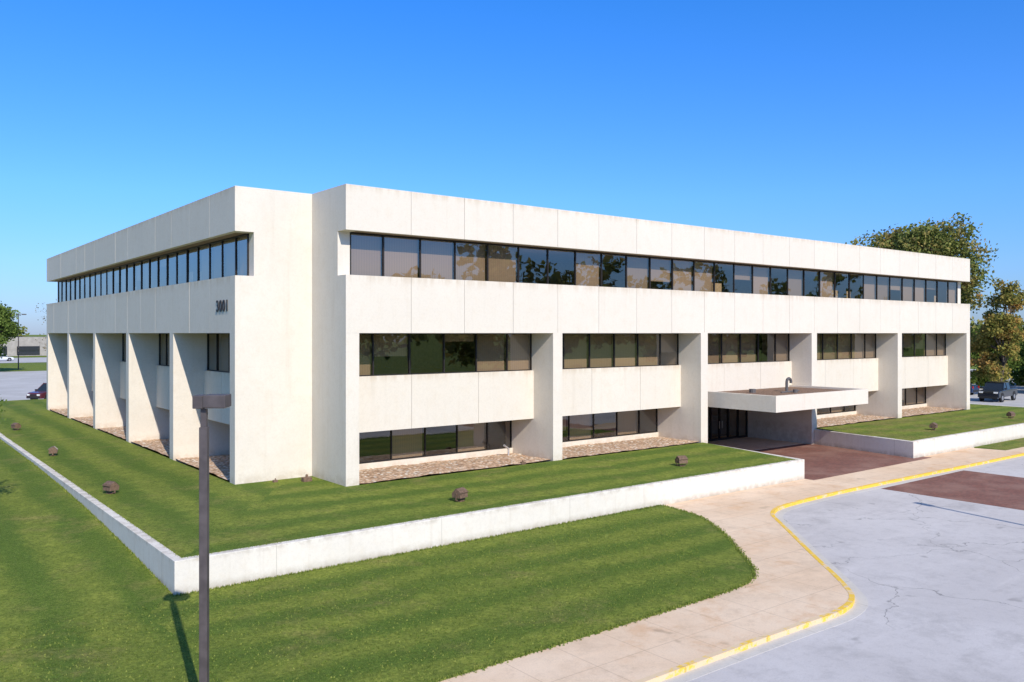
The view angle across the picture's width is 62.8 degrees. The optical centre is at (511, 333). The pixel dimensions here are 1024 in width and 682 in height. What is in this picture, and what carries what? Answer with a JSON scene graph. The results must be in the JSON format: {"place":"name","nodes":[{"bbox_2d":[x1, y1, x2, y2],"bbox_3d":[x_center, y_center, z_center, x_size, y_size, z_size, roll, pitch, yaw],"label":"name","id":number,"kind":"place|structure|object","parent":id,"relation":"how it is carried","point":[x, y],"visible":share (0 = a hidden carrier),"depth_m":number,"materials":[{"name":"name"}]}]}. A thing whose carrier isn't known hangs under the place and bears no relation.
{"place":"outdoors","nodes":[
{"label":"outdoors","id":0,"kind":"place"},
{"bbox_2d":[0,335,1022,481],"bbox_3d":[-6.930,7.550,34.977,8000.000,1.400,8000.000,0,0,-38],"label":"ground","id":1,"kind":"structure","parent":0,"point":[33,366],"depth_m":167.28,"materials":[{"name":"green plant"}]},
{"bbox_2d":[0,301,21,358],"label":"shade tree","id":2,"kind":"object","parent":1,"relation":"on","point":[9,329],"visible":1,"depth_m":146.74,"materials":[{"name":"green plant"}]},
{"bbox_2d":[11,314,25,369],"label":"parking lot light","id":3,"kind":"object","parent":1,"relation":"on","point":[18,340],"visible":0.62,"depth_m":157.98,"materials":[{"name":"brown metal"}]},
{"bbox_2d":[1,337,46,355],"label":"distant store","id":4,"kind":"structure","parent":1,"relation":"on","point":[29,346],"depth_m":250.63,"materials":[{"name":"beige concrete"}]},
{"bbox_2d":[2,346,39,354],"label":"shop windows","id":5,"kind":"structure","parent":4,"relation":"in","point":[23,350],"depth_m":250.67,"materials":[{"name":"black glass"}]},
{"bbox_2d":[35,300,56,350],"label":"bare tree","id":6,"kind":"object","parent":1,"relation":"on","point":[42,324],"visible":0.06,"depth_m":176.88,"materials":[{"name":"green plant"}]},
{"bbox_2d":[0,433,803,595],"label":"retaining wall","id":7,"kind":"structure","parent":1,"relation":"on","point":[173,572],"depth_m":29.32,"materials":[{"name":"paint"}]},
{"bbox_2d":[50,406,960,482],"bbox_3d":[-0.199,6.366,53.971,76.611,0.084,36.906,0,0,-1],"label":"gravel bed","id":8,"kind":"object","parent":1,"relation":"on","point":[219,465],"visible":0.53,"depth_m":43.83,"materials":[{"name":"beige gravel"}]},
{"bbox_2d":[0,357,1023,406],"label":"parking lot","id":9,"kind":"structure","parent":1,"relation":"on","point":[17,385],"depth_m":107.06,"materials":[{"name":"grey asphalt"}]},
{"bbox_2d":[0,354,13,360],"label":"parked car","id":10,"kind":"object","parent":9,"relation":"on","point":[7,358],"visible":0.85,"depth_m":204.49,"materials":[{"name":"white paint"}]},
{"bbox_2d":[26,383,46,399],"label":"parked car","id":11,"kind":"object","parent":9,"relation":"on","point":[40,392],"visible":0.34,"depth_m":82.99,"materials":[{"name":"red paint"}]},
{"bbox_2d":[845,212,998,353],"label":"shade tree","id":12,"kind":"object","parent":9,"relation":"on","point":[928,238],"visible":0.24,"depth_m":96.02,"materials":[{"name":"green plant"}]},
{"bbox_2d":[970,384,978,394],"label":"parked car","id":13,"kind":"object","parent":9,"relation":"on","point":[974,389],"visible":0.14,"depth_m":91.77,"materials":[{"name":"blue paint"}]},
{"bbox_2d":[970,278,1023,381],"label":"autumn tree","id":14,"kind":"object","parent":9,"relation":"on","point":[999,329],"visible":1,"depth_m":91.78,"materials":[{"name":"green plant"}]},
{"bbox_2d":[978,381,1017,401],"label":"pickup truck","id":15,"kind":"object","parent":9,"relation":"on","point":[1000,390],"visible":1,"depth_m":83.46,"materials":[{"name":"grey paint"}]},
{"bbox_2d":[15,316,1023,343],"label":"distant trees","id":16,"kind":"object","parent":1,"relation":"on","point":[973,324],"depth_m":243.09,"materials":[{"name":"green plant"}]},
{"bbox_2d":[359,404,926,484],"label":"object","id":17,"kind":"object","parent":1,"relation":"on","point":[374,445],"visible":0.05,"depth_m":49.61,"materials":[{"name":"black glass"}]},
{"bbox_2d":[370,355,919,374],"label":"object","id":18,"kind":"object","parent":17,"relation":"on","point":[382,370],"visible":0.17,"depth_m":44.47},
{"bbox_2d":[48,184,969,432],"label":"precast panels","id":19,"kind":"object","parent":18,"relation":"on","point":[379,304],"visible":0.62,"depth_m":44.55,"materials":[{"name":"concrete"}]},
{"bbox_2d":[216,300,226,311],"bbox_3d":[-12.698,-1.196,36.666,0.030,0.510,1.386,0,0,-38],"label":"building number","id":20,"kind":"object","parent":19,"relation":"attached to","point":[218,308],"visible":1,"depth_m":36.67,"materials":[{"name":"metal"}]},
{"bbox_2d":[58,232,957,463],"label":"window frames","id":21,"kind":"structure","parent":19,"relation":"in","point":[222,241],"depth_m":48.23,"materials":[{"name":"black metal"}]},
{"bbox_2d":[59,274,93,301],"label":"window glass","id":22,"kind":"object","parent":21,"relation":"in","point":[77,288],"visible":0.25,"depth_m":65.14,"materials":[{"name":"glass"}]},
{"bbox_2d":[86,234,954,458],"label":"window blinds","id":23,"kind":"object","parent":21,"relation":"attached to","point":[400,257],"depth_m":45.55,"materials":[{"name":"beige fabric"}]},
{"bbox_2d":[359,401,926,469],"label":"sills","id":24,"kind":"structure","parent":19,"relation":"attached to","point":[470,454],"depth_m":43.99,"materials":[{"name":"concrete"}]},
{"bbox_2d":[97,236,941,288],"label":"ceilings","id":25,"kind":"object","parent":18,"relation":"on","point":[561,256],"visible":0.12,"depth_m":52.70,"materials":[{"name":"white"}]},
{"bbox_2d":[152,253,853,368],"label":"interior partitions","id":26,"kind":"object","parent":25,"relation":"on","point":[426,350],"visible":0.01,"depth_m":50.20,"materials":[{"name":"beige paint"}]},
{"bbox_2d":[55,231,961,281],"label":"roof and soffit","id":27,"kind":"structure","parent":25,"relation":"on","point":[183,247],"depth_m":45.42,"materials":[{"name":"beige concrete"}]},
{"bbox_2d":[189,261,935,301],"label":"office partition boards","id":28,"kind":"object","parent":18,"relation":"on","point":[718,287],"visible":0.15,"depth_m":51.77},
{"bbox_2d":[634,453,1023,681],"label":"curb","id":29,"kind":"structure","parent":1,"relation":"on","point":[728,651],"depth_m":21.95,"materials":[{"name":"yellow paint"}]},
{"bbox_2d":[814,399,1023,457],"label":"retaining wall","id":30,"kind":"structure","parent":1,"relation":"on","point":[921,447],"depth_m":53.40,"materials":[{"name":"paint"}]},
{"bbox_2d":[970,325,1023,387],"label":"shade tree","id":31,"kind":"object","parent":1,"relation":"on","point":[979,382],"visible":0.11,"depth_m":102.04,"materials":[{"name":"green plant"}]},
{"bbox_2d":[1005,324,1023,385],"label":"shade tree","id":32,"kind":"object","parent":1,"relation":"on","point":[1018,380],"visible":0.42,"depth_m":108.25,"materials":[{"name":"green plant"}]},
{"bbox_2d":[0,399,1023,681],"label":"lawn","id":33,"kind":"structure","parent":0,"point":[64,555],"depth_m":26.26,"materials":[{"name":"green plant"}]},
{"bbox_2d":[0,394,6,419],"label":"young tree","id":34,"kind":"object","parent":33,"relation":"on","point":[2,400],"visible":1,"depth_m":31.23,"materials":[{"name":"green plant"}]},
{"bbox_2d":[11,423,20,429],"bbox_3d":[-33.078,6.272,55.913,0.540,0.596,0.453,0,0,31],"label":"landscape floodlight","id":35,"kind":"object","parent":33,"relation":"on","point":[14,426],"visible":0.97,"depth_m":55.78,"materials":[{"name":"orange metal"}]},
{"bbox_2d":[48,446,57,455],"bbox_3d":[-24.240,6.272,44.289,0.453,0.596,0.540,0,0,-25],"label":"landscape floodlight","id":36,"kind":"object","parent":33,"relation":"on","point":[53,450],"visible":0.97,"depth_m":44.09,"materials":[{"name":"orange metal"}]},
{"bbox_2d":[102,481,118,493],"bbox_3d":[-16.188,6.272,33.830,0.540,0.596,0.453,0,0,31],"label":"landscape floodlight","id":37,"kind":"object","parent":33,"relation":"on","point":[108,486],"visible":0.95,"depth_m":33.71,"materials":[{"name":"orange metal"}]},
{"bbox_2d":[192,394,230,681],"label":"street lamp","id":38,"kind":"object","parent":33,"relation":"on","point":[203,403],"visible":1,"depth_m":15.92,"materials":[{"name":"brown metal"}]},
{"bbox_2d":[301,474,311,481],"bbox_3d":[-8.876,6.278,36.248,0.400,0.344,0.280,0,0,-38],"label":"utility box","id":39,"kind":"object","parent":33,"relation":"on","point":[306,478],"visible":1,"depth_m":36.15,"materials":[{"name":"beige metal"}]},
{"bbox_2d":[452,487,468,501],"bbox_3d":[-1.994,6.252,32.237,0.453,0.596,0.540,0,0,35],"label":"landscape floodlight","id":40,"kind":"object","parent":33,"relation":"on","point":[461,494],"visible":0.96,"depth_m":32.09,"materials":[{"name":"orange metal"}]},
{"bbox_2d":[47,185,969,486],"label":"columns","id":41,"kind":"structure","parent":33,"relation":"on","point":[293,381],"depth_m":37.57,"materials":[{"name":"concrete"}]},
{"bbox_2d":[708,385,867,412],"bbox_3d":[16.920,3.985,52.043,9.800,0.930,5.500,0,0,-38],"label":"entrance canopy","id":42,"kind":"object","parent":41,"relation":"attached to","point":[798,402],"visible":0.85,"depth_m":49.20,"materials":[{"name":"concrete"}]},
{"bbox_2d":[749,377,798,392],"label":"canopy vents","id":43,"kind":"object","parent":42,"relation":"on","point":[789,379],"visible":0.85,"depth_m":51.87,"materials":[{"name":"silver metal"}]},
{"bbox_2d":[720,387,842,395],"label":"canopy roof gravel","id":44,"kind":"structure","parent":42,"relation":"on","point":[771,391],"depth_m":52.47,"materials":[{"name":"gravel"}]},
{"bbox_2d":[675,455,687,466],"bbox_3d":[8.236,6.252,40.746,0.540,0.596,0.453,0,0,-21],"label":"landscape floodlight","id":45,"kind":"object","parent":33,"relation":"on","point":[682,460],"visible":0.97,"depth_m":40.63,"materials":[{"name":"brown metal"}]},
{"bbox_2d":[929,422,937,429],"bbox_3d":[28.113,6.252,55.912,0.453,0.596,0.540,0,0,41],"label":"landscape floodlight","id":46,"kind":"object","parent":33,"relation":"on","point":[934,425],"visible":0.98,"depth_m":55.77,"materials":[{"name":"orange metal"}]},
{"bbox_2d":[1006,411,1015,417],"bbox_3d":[37.898,6.252,63.692,0.540,0.596,0.453,0,0,-27],"label":"landscape floodlight","id":47,"kind":"object","parent":33,"relation":"on","point":[1011,414],"visible":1,"depth_m":63.58,"materials":[{"name":"orange metal"}]},
{"bbox_2d":[0,0,1023,334],"label":"sky","id":48,"kind":"structure","parent":0,"point":[835,121],"materials":[{"name":"blue"}]},
{"bbox_2d":[441,447,1023,681],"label":"sidewalk","id":49,"kind":"structure","parent":0,"point":[795,581],"depth_m":22.84,"materials":[{"name":"concrete"}]},
{"bbox_2d":[708,435,803,450],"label":"entrance pavement","id":50,"kind":"structure","parent":0,"point":[749,443],"depth_m":56.50,"materials":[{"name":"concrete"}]},
{"bbox_2d":[688,458,1023,681],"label":"parking lot road","id":51,"kind":"structure","parent":0,"point":[938,582],"depth_m":24.38,"materials":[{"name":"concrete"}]},
{"bbox_2d":[661,456,1023,681],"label":"gutter","id":52,"kind":"object","parent":51,"relation":"on","point":[859,607],"visible":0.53,"depth_m":22.15,"materials":[{"name":"concrete"}]},
{"bbox_2d":[754,444,1023,509],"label":"brick paving","id":53,"kind":"structure","parent":0,"point":[823,461],"depth_m":43.92,"materials":[{"name":"red brick"}]}
]}

